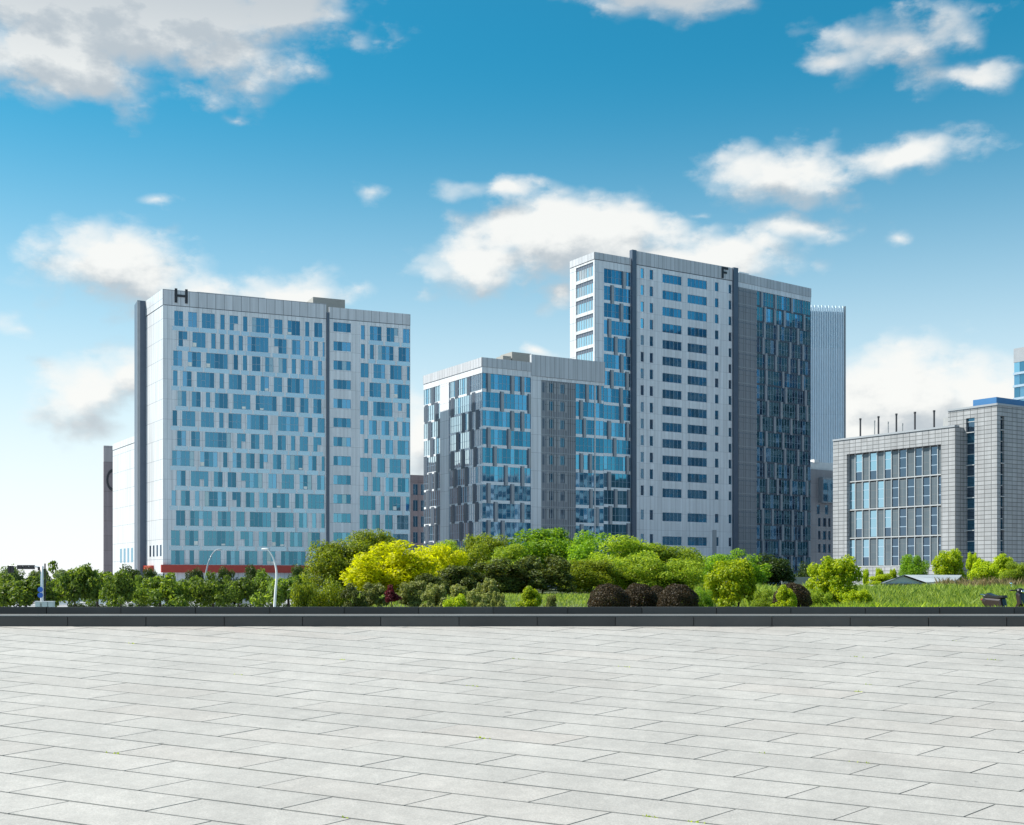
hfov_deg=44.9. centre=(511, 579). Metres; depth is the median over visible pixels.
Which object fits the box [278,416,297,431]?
window
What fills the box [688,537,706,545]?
strip window
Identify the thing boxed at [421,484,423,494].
window
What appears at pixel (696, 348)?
strip window
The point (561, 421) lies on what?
small window
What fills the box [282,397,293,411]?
window
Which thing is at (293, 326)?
window
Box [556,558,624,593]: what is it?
garden tree
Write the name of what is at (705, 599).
shrub
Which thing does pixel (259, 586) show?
street tree
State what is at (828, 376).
ribbed tower
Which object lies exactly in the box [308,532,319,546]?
window
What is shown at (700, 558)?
garden tree
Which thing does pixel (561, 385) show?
small window
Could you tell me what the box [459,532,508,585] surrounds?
garden tree
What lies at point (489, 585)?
pale shrub
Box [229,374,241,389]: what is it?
window
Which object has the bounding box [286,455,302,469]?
window
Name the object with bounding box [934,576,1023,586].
dry grass
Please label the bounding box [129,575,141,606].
street tree
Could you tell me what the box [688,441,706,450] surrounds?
strip window
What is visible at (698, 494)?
strip window
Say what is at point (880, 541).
window
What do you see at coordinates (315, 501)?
window
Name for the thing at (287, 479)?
window
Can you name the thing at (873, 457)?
window
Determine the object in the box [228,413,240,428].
window
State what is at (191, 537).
window
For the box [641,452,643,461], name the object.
small window
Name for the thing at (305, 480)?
window
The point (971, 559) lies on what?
tree
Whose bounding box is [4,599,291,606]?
ground
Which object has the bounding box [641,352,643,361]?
small window
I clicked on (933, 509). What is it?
window
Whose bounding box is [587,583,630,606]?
ball shrub
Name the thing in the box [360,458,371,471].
window
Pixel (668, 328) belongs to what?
strip window
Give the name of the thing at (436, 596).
pale shrub
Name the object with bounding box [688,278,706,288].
strip window
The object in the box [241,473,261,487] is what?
window
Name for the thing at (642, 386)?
small window
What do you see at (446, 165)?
sky
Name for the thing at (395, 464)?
window
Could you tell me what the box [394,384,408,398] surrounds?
window
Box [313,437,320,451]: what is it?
window
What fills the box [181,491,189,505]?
window
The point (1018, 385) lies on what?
banded tower
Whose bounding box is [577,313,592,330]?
strip window
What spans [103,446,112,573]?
narrow tower
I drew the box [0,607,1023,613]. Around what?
granite kerb wall
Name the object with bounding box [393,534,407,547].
window
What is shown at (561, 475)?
small window
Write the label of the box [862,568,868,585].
shrub
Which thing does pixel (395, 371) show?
window
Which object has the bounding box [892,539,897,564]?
window
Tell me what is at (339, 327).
stair window
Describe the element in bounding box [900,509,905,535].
window
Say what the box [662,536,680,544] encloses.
strip window
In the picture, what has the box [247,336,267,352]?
window
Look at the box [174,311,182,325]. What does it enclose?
window
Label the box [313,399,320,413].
window
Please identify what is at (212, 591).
street tree
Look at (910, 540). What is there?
window
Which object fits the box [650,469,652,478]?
small window
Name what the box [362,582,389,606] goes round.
stemmed shrub
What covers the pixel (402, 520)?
window
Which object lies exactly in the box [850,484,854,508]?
window
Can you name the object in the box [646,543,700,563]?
garden tree
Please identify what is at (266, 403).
window
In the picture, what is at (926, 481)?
window
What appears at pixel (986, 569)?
tree
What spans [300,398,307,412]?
window
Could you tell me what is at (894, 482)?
window
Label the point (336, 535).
stair window
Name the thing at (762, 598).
shrub
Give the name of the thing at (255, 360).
window
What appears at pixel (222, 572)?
background tree
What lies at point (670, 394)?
strip window
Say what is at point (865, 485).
window
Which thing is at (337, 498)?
stair window
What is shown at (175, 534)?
window
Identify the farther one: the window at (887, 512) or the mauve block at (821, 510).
the mauve block at (821, 510)
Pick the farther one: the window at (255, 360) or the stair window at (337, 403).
the stair window at (337, 403)
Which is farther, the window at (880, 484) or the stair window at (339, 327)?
the stair window at (339, 327)
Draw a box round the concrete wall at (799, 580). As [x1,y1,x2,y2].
[781,577,818,584]
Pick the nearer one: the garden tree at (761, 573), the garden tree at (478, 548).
the garden tree at (761, 573)
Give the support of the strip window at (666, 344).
in the office tower at (707, 419)
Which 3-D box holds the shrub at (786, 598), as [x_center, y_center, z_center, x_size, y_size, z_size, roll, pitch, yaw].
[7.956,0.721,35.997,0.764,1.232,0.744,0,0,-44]
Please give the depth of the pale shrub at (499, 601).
37.99 m
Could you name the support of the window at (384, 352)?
in the office block at (279, 429)
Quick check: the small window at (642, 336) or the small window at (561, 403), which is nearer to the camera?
the small window at (561, 403)
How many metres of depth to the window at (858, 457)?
179.08 m
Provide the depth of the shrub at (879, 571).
99.89 m
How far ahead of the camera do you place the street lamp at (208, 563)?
164.92 m
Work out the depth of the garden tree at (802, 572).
117.71 m
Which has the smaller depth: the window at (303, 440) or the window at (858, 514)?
the window at (858, 514)
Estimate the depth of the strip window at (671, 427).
286.97 m
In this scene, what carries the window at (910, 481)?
in the tiled office
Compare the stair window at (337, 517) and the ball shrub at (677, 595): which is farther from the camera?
the stair window at (337, 517)
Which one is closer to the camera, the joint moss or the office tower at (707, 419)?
the joint moss
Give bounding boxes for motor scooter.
[980,582,1023,606]
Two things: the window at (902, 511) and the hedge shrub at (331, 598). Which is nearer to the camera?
the hedge shrub at (331, 598)
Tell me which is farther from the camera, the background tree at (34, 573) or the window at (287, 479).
the window at (287, 479)
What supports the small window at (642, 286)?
in the office tower at (707, 419)
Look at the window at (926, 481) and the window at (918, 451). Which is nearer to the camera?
the window at (926, 481)
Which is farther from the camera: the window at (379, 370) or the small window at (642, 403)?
the small window at (642, 403)
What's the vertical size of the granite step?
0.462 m
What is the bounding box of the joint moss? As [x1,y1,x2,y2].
[105,643,995,823]
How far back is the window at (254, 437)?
247.32 m
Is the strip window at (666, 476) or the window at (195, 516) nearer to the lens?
the window at (195, 516)
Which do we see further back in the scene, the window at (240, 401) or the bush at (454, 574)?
the window at (240, 401)
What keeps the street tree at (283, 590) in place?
on the ground at (33, 605)
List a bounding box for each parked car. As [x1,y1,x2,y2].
[59,600,79,605]
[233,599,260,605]
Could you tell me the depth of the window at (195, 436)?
242.60 m
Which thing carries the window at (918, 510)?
in the tiled office
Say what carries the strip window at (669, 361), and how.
in the office tower at (707, 419)
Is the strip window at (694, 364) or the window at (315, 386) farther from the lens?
the strip window at (694, 364)
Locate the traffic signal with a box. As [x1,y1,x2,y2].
[8,564,45,600]
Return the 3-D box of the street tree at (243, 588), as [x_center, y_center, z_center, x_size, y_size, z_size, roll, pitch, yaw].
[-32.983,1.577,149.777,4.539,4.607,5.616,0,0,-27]
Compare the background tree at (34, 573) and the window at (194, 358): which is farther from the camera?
the window at (194, 358)
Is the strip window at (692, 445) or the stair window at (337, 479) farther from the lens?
the strip window at (692, 445)
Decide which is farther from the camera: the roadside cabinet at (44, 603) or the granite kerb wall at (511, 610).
the roadside cabinet at (44, 603)
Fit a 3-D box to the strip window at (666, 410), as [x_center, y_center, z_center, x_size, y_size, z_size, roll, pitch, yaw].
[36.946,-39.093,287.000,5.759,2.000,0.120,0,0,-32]
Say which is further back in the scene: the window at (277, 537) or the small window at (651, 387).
the small window at (651, 387)
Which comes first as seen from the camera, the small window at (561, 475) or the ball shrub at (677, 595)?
the ball shrub at (677, 595)
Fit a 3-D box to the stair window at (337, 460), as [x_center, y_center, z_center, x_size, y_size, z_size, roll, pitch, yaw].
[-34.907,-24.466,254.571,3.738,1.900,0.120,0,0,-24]
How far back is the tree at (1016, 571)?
79.44 m
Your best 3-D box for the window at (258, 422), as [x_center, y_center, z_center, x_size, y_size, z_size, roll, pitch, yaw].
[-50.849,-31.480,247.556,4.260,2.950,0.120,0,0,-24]
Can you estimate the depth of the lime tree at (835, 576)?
45.66 m
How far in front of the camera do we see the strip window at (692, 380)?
291.14 m
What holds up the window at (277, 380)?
in the office block at (279, 429)
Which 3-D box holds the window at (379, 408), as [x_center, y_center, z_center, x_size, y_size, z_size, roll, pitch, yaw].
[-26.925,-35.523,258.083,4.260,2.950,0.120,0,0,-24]
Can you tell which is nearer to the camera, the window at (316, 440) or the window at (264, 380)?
the window at (264, 380)
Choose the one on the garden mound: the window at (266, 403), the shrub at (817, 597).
the shrub at (817, 597)
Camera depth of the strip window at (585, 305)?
278.48 m
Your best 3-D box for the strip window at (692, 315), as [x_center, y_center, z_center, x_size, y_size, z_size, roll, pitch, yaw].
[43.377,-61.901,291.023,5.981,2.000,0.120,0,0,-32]
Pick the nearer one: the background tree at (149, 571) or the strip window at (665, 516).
the background tree at (149, 571)
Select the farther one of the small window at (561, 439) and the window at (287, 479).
the small window at (561, 439)
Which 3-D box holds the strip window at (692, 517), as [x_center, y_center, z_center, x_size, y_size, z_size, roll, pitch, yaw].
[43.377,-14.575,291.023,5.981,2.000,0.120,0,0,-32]
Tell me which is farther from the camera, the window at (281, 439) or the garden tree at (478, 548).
the window at (281, 439)
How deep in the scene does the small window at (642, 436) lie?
282.52 m
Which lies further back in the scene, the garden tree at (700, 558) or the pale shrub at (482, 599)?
the garden tree at (700, 558)
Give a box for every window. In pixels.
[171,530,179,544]
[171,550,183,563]
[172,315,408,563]
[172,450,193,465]
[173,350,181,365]
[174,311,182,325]
[177,431,185,445]
[178,391,185,405]
[179,331,186,345]
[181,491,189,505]
[182,411,194,425]
[183,371,190,386]
[185,530,197,545]
[188,312,196,326]
[188,352,200,366]
[190,511,211,525]
[191,431,199,446]
[191,471,207,485]
[192,332,204,347]
[192,392,200,406]
[197,372,213,387]
[199,550,220,564]
[200,451,216,466]
[201,412,213,426]
[202,313,214,328]
[204,531,233,545]
[205,432,230,447]
[205,491,225,506]
[206,353,227,368]
[215,393,227,407]
[218,511,230,525]
[227,551,238,564]
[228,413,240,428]
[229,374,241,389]
[230,315,237,329]
[233,394,249,409]
[233,453,240,467]
[237,433,245,447]
[240,531,252,545]
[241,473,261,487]
[245,551,256,564]
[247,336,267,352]
[247,375,254,390]
[247,414,267,429]
[250,512,270,526]
[251,434,258,448]
[252,317,268,332]
[252,356,259,370]
[256,395,275,410]
[261,376,268,390]
[263,551,274,564]
[264,435,271,449]
[265,357,272,371]
[272,532,283,546]
[273,493,288,507]
[274,319,281,333]
[274,338,286,353]
[274,377,281,391]
[277,513,292,526]
[278,358,286,372]
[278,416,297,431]
[278,435,285,449]
[281,551,304,564]
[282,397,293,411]
[282,474,293,488]
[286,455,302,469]
[288,320,299,335]
[288,378,303,393]
[290,532,301,546]
[292,340,299,354]
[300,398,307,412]
[300,436,307,450]
[300,475,311,489]
[301,360,312,374]
[304,417,311,431]
[308,494,323,508]
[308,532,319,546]
[309,379,324,394]
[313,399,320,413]
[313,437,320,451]
[314,323,321,336]
[333,322,350,332]
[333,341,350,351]
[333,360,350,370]
[333,379,350,389]
[333,398,350,408]
[333,418,350,427]
[333,437,350,446]
[333,456,350,465]
[333,475,350,484]
[333,494,350,503]
[333,513,350,522]
[333,532,350,541]
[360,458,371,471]
[360,496,374,509]
[370,326,380,340]
[370,383,380,396]
[373,402,391,416]
[374,364,384,378]
[378,345,392,360]
[387,327,397,341]
[389,496,400,510]
[390,365,401,379]
[390,459,400,472]
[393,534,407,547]
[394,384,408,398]
[397,515,407,528]
[398,441,408,454]
[398,478,408,491]
[399,347,409,361]
[413,484,417,494]
[413,500,417,510]
[413,516,417,526]
[413,532,417,542]
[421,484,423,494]
[421,500,423,510]
[421,516,423,526]
[421,532,423,542]
[560,384,563,393]
[560,402,563,410]
[560,420,563,428]
[560,438,563,446]
[560,456,563,464]
[560,474,563,482]
[560,492,563,500]
[560,509,563,518]
[577,262,592,280]
[577,279,592,297]
[577,296,592,314]
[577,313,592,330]
[577,330,592,347]
[577,348,592,360]
[641,285,643,294]
[641,335,643,344]
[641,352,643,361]
[641,385,643,394]
[641,402,643,411]
[641,435,643,444]
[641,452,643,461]
[641,485,643,494]
[650,303,652,312]
[650,353,652,362]
[650,386,652,395]
[650,436,652,445]
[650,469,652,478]
[650,486,652,495]
[650,510,652,519]
[662,274,680,284]
[662,290,680,301]
[662,307,680,317]
[662,323,680,333]
[662,340,680,350]
[662,356,680,366]
[662,373,680,382]
[662,389,680,399]
[662,406,680,415]
[662,422,680,431]
[662,439,680,448]
[662,455,680,464]
[662,472,680,480]
[662,488,680,497]
[662,512,680,521]
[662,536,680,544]
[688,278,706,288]
[688,294,706,305]
[688,311,706,321]
[688,327,706,337]
[688,343,706,353]
[688,360,706,369]
[688,376,706,385]
[688,392,706,401]
[688,408,706,417]
[688,425,706,434]
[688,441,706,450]
[688,457,706,466]
[688,473,706,482]
[688,490,706,498]
[688,513,706,521]
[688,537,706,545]
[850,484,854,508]
[850,540,854,562]
[856,455,861,480]
[856,511,861,536]
[863,482,868,508]
[863,540,868,565]
[870,453,876,478]
[870,511,876,536]
[878,481,883,507]
[878,539,883,564]
[885,452,890,477]
[885,510,890,535]
[892,480,897,506]
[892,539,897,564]
[900,450,905,476]
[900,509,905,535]
[908,479,913,505]
[908,538,913,561]
[916,448,921,475]
[916,508,921,534]
[923,477,929,504]
[923,538,929,563]
[931,447,936,473]
[931,507,936,534]
[938,477,940,503]
[966,418,974,560]
[1000,417,1004,553]
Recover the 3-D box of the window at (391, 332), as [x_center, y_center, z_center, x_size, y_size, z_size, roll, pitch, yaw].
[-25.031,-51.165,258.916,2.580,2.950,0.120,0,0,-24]
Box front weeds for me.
[796,600,1023,606]
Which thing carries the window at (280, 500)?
in the office block at (279, 429)
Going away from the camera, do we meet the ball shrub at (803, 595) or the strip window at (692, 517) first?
the ball shrub at (803, 595)
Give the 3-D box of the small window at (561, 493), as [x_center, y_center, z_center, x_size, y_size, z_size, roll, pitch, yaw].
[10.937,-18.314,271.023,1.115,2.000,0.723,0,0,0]
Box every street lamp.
[204,549,221,599]
[262,548,277,606]
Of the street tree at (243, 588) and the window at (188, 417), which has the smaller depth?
the street tree at (243, 588)
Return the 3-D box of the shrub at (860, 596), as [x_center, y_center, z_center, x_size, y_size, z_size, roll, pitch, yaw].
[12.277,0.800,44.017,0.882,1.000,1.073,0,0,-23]
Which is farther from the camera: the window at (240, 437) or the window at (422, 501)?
the window at (422, 501)
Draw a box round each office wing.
[113,436,133,574]
[423,352,604,588]
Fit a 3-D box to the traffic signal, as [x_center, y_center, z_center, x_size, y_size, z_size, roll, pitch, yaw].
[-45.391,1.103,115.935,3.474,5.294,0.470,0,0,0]
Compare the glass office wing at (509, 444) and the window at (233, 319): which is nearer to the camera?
the window at (233, 319)
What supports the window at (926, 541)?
in the tiled office
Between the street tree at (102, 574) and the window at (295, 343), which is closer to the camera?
the street tree at (102, 574)
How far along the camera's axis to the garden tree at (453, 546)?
90.13 m
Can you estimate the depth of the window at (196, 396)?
242.78 m
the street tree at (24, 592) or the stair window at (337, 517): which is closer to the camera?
the street tree at (24, 592)
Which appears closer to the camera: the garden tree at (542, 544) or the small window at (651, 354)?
the garden tree at (542, 544)
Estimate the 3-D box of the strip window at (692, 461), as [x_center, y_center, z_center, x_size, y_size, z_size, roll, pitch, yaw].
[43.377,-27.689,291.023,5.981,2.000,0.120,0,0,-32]
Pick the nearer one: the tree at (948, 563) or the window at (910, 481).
the tree at (948, 563)
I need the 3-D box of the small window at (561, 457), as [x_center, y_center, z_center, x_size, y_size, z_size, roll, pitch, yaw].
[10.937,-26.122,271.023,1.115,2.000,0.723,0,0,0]
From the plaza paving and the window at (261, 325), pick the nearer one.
the plaza paving
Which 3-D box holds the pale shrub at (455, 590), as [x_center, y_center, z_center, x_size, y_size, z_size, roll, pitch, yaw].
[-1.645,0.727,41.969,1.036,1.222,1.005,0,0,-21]
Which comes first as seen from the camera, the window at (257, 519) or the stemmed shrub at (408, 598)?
the stemmed shrub at (408, 598)
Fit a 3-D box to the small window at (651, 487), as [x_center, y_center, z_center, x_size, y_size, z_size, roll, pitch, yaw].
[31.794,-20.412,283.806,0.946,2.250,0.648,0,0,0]
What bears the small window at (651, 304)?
in the office tower at (707, 419)
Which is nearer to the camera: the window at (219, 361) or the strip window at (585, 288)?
the window at (219, 361)
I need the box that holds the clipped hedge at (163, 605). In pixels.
[67,603,290,606]
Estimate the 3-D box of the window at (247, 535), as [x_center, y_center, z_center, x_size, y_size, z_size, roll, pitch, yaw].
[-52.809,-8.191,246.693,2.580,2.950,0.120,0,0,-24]
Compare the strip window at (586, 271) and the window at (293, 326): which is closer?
the window at (293, 326)
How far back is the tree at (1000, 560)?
85.46 m
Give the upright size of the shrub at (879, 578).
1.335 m
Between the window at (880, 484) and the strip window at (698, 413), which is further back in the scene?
the strip window at (698, 413)
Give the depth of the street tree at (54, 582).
157.18 m
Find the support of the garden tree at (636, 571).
on the garden mound
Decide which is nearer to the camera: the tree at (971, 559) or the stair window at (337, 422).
the tree at (971, 559)
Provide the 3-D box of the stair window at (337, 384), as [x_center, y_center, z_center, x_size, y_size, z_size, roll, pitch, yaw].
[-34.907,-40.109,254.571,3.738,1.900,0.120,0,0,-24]
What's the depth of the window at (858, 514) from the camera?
178.97 m
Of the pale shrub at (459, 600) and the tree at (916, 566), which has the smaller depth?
the pale shrub at (459, 600)
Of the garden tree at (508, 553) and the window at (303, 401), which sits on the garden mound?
the garden tree at (508, 553)
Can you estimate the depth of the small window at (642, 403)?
282.52 m
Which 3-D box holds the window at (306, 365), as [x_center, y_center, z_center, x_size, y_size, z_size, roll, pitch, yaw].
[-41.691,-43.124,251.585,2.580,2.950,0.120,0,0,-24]
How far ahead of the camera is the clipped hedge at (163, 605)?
161.79 m
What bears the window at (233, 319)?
in the office block at (279, 429)
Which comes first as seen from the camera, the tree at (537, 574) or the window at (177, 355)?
the tree at (537, 574)
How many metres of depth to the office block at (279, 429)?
249.00 m
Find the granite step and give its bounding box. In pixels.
[0,614,1023,626]
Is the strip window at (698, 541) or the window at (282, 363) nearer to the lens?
the window at (282, 363)
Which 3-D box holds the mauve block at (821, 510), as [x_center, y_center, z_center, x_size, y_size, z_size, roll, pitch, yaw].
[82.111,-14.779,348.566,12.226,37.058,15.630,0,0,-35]
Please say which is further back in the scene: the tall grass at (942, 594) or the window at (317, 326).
the window at (317, 326)
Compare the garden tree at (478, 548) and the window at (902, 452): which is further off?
the window at (902, 452)
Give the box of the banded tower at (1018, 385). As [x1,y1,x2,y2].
[1013,347,1023,400]
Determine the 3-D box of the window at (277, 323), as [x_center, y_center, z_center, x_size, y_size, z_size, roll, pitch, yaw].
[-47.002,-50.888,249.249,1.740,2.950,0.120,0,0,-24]
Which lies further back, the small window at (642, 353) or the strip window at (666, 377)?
the strip window at (666, 377)
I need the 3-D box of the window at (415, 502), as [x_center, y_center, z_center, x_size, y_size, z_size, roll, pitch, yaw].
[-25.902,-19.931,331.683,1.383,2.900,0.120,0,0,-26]
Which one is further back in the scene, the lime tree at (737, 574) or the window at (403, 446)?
the window at (403, 446)
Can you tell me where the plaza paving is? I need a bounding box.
[0,626,1023,824]
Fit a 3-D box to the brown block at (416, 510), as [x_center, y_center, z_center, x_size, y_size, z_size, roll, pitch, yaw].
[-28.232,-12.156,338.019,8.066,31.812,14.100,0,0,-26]
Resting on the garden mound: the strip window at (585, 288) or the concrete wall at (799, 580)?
the concrete wall at (799, 580)
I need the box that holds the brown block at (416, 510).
[410,475,423,552]
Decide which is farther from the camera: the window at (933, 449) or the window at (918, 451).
the window at (918, 451)
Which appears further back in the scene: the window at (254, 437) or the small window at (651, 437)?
the small window at (651, 437)
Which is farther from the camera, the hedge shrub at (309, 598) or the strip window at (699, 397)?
the strip window at (699, 397)
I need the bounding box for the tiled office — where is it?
[832,397,1023,585]
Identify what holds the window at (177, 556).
in the office block at (279, 429)
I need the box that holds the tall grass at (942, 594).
[693,582,1023,606]
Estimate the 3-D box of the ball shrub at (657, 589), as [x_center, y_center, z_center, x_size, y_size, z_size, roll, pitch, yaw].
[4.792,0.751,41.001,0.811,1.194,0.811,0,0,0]
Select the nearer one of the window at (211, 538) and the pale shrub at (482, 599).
the pale shrub at (482, 599)
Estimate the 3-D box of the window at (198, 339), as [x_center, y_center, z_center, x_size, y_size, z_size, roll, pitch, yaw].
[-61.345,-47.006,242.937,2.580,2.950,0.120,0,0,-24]
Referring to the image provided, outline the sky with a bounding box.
[0,0,1023,578]
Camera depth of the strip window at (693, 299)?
291.14 m
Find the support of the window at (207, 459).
in the office block at (279, 429)
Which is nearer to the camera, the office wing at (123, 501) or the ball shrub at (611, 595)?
the ball shrub at (611, 595)
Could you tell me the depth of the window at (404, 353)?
260.02 m
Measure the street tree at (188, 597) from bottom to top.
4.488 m
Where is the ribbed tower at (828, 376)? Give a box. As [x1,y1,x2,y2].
[810,305,845,462]
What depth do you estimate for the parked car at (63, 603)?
171.15 m
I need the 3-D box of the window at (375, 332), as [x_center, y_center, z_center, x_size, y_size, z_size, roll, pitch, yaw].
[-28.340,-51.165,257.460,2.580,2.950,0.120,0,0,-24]
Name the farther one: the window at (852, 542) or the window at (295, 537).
the window at (295, 537)
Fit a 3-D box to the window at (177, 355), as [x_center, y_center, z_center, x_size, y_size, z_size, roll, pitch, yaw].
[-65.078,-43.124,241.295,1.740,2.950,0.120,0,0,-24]
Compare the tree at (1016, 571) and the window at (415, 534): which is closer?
the tree at (1016, 571)
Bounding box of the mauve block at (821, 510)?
[810,460,832,567]
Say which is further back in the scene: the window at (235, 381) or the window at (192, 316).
the window at (235, 381)
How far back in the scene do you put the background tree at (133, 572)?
199.13 m
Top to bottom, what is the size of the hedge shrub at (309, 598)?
3.924 m
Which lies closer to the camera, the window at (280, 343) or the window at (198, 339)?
the window at (198, 339)
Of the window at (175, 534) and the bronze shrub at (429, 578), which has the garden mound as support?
the bronze shrub at (429, 578)
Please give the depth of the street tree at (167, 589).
132.90 m
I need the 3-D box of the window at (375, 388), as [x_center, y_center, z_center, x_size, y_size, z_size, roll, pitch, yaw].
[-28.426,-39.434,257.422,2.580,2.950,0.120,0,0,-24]
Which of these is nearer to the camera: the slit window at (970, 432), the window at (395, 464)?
the slit window at (970, 432)
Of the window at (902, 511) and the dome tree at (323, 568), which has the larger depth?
the window at (902, 511)
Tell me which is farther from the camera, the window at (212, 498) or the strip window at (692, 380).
the strip window at (692, 380)
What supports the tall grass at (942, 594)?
on the garden mound
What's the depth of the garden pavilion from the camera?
84.21 m
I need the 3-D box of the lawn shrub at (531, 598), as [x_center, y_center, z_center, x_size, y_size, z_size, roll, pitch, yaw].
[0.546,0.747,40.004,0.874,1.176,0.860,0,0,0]
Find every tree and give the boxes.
[0,563,25,580]
[0,574,57,606]
[28,567,52,600]
[39,574,65,604]
[48,560,101,606]
[52,568,70,580]
[75,565,115,606]
[98,568,136,606]
[119,564,142,602]
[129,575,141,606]
[132,572,188,606]
[141,566,156,582]
[176,575,202,606]
[184,568,206,601]
[188,570,235,606]
[215,565,237,584]
[218,575,255,606]
[244,563,256,580]
[249,571,317,606]
[251,569,273,603]
[288,563,316,579]
[299,538,384,591]
[338,540,441,592]
[346,528,402,558]
[411,542,468,575]
[433,539,470,565]
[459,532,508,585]
[484,543,526,583]
[487,527,597,587]
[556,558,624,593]
[557,529,614,589]
[576,534,658,587]
[595,553,664,589]
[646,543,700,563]
[648,557,706,589]
[677,548,710,581]
[699,548,772,584]
[703,557,758,606]
[754,553,796,585]
[792,561,810,576]
[805,554,863,602]
[897,554,929,584]
[931,548,967,579]
[965,551,980,579]
[969,558,999,580]
[991,553,1013,574]
[999,561,1023,581]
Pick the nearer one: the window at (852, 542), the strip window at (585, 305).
the window at (852, 542)
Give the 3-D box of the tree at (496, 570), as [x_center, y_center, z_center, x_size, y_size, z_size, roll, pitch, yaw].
[-0.756,-0.130,60.100,3.092,1.950,3.224,0,0,40]
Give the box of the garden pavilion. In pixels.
[881,575,960,586]
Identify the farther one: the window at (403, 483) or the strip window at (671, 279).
the strip window at (671, 279)
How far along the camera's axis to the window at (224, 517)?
244.98 m
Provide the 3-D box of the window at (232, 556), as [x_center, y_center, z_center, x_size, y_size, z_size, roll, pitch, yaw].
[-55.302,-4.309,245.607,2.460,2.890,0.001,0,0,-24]
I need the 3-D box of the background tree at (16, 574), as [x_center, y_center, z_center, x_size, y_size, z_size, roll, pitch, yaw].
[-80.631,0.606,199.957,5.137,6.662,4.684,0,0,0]
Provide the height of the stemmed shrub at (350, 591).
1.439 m
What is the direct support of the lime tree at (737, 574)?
on the garden mound
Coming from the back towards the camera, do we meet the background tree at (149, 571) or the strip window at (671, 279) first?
the strip window at (671, 279)
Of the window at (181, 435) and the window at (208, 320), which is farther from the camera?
the window at (208, 320)
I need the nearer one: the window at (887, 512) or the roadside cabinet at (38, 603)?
the roadside cabinet at (38, 603)
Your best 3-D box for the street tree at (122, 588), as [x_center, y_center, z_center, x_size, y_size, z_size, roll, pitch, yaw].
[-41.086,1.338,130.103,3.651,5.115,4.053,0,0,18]
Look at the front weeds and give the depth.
38.88 m
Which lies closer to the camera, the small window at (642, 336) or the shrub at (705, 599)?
the shrub at (705, 599)
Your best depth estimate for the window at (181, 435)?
241.54 m
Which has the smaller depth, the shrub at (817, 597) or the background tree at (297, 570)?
the shrub at (817, 597)
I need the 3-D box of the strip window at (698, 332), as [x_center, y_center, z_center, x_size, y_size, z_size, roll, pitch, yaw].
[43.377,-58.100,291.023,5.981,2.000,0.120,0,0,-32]
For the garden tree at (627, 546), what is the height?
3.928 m
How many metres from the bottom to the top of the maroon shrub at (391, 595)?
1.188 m
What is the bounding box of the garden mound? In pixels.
[334,589,739,606]
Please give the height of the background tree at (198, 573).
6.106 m
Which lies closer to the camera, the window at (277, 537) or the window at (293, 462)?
the window at (277, 537)
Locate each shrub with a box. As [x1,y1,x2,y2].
[290,578,319,606]
[313,575,351,606]
[340,582,368,606]
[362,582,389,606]
[384,584,401,606]
[395,580,427,606]
[414,573,449,591]
[419,582,447,606]
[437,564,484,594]
[442,593,467,606]
[450,584,477,606]
[466,591,491,606]
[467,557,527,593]
[476,578,499,606]
[490,591,505,606]
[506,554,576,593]
[516,585,541,606]
[544,595,556,606]
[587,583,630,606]
[624,583,657,606]
[651,585,663,605]
[657,583,699,606]
[693,586,715,606]
[750,589,772,606]
[770,584,797,606]
[772,582,812,606]
[810,588,832,606]
[841,589,872,603]
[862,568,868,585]
[867,573,893,585]
[875,568,883,575]
[889,568,896,577]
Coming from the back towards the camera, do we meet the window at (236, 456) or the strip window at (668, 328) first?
the strip window at (668, 328)
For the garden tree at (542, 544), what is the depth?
86.36 m
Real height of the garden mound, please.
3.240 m
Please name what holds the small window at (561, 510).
in the glass office wing at (509, 444)
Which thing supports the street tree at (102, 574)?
on the ground at (33, 605)
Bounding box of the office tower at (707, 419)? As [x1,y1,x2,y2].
[570,249,810,585]
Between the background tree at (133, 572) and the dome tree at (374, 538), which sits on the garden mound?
the dome tree at (374, 538)
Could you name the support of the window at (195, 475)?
in the office block at (279, 429)
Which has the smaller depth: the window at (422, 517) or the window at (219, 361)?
the window at (219, 361)
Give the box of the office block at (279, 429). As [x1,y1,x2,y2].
[134,288,409,591]
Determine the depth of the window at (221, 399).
244.74 m
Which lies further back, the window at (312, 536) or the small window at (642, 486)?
the small window at (642, 486)
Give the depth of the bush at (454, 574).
57.41 m
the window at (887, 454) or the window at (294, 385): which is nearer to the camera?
the window at (887, 454)
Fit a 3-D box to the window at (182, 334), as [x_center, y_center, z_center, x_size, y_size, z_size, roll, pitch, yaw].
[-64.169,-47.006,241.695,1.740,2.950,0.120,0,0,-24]
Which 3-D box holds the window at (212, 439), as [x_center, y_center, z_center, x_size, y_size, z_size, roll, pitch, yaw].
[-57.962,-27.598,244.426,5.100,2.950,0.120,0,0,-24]
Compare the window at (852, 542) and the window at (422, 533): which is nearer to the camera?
the window at (852, 542)
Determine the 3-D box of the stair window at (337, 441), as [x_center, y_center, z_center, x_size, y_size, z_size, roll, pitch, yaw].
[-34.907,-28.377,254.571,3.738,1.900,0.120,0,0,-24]
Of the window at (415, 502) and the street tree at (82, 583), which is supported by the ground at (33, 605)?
the street tree at (82, 583)
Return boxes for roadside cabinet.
[35,601,41,606]
[41,601,47,606]
[48,601,54,606]
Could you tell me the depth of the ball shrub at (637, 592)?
36.64 m
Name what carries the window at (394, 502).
in the office block at (279, 429)
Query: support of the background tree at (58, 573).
on the ground at (33, 605)

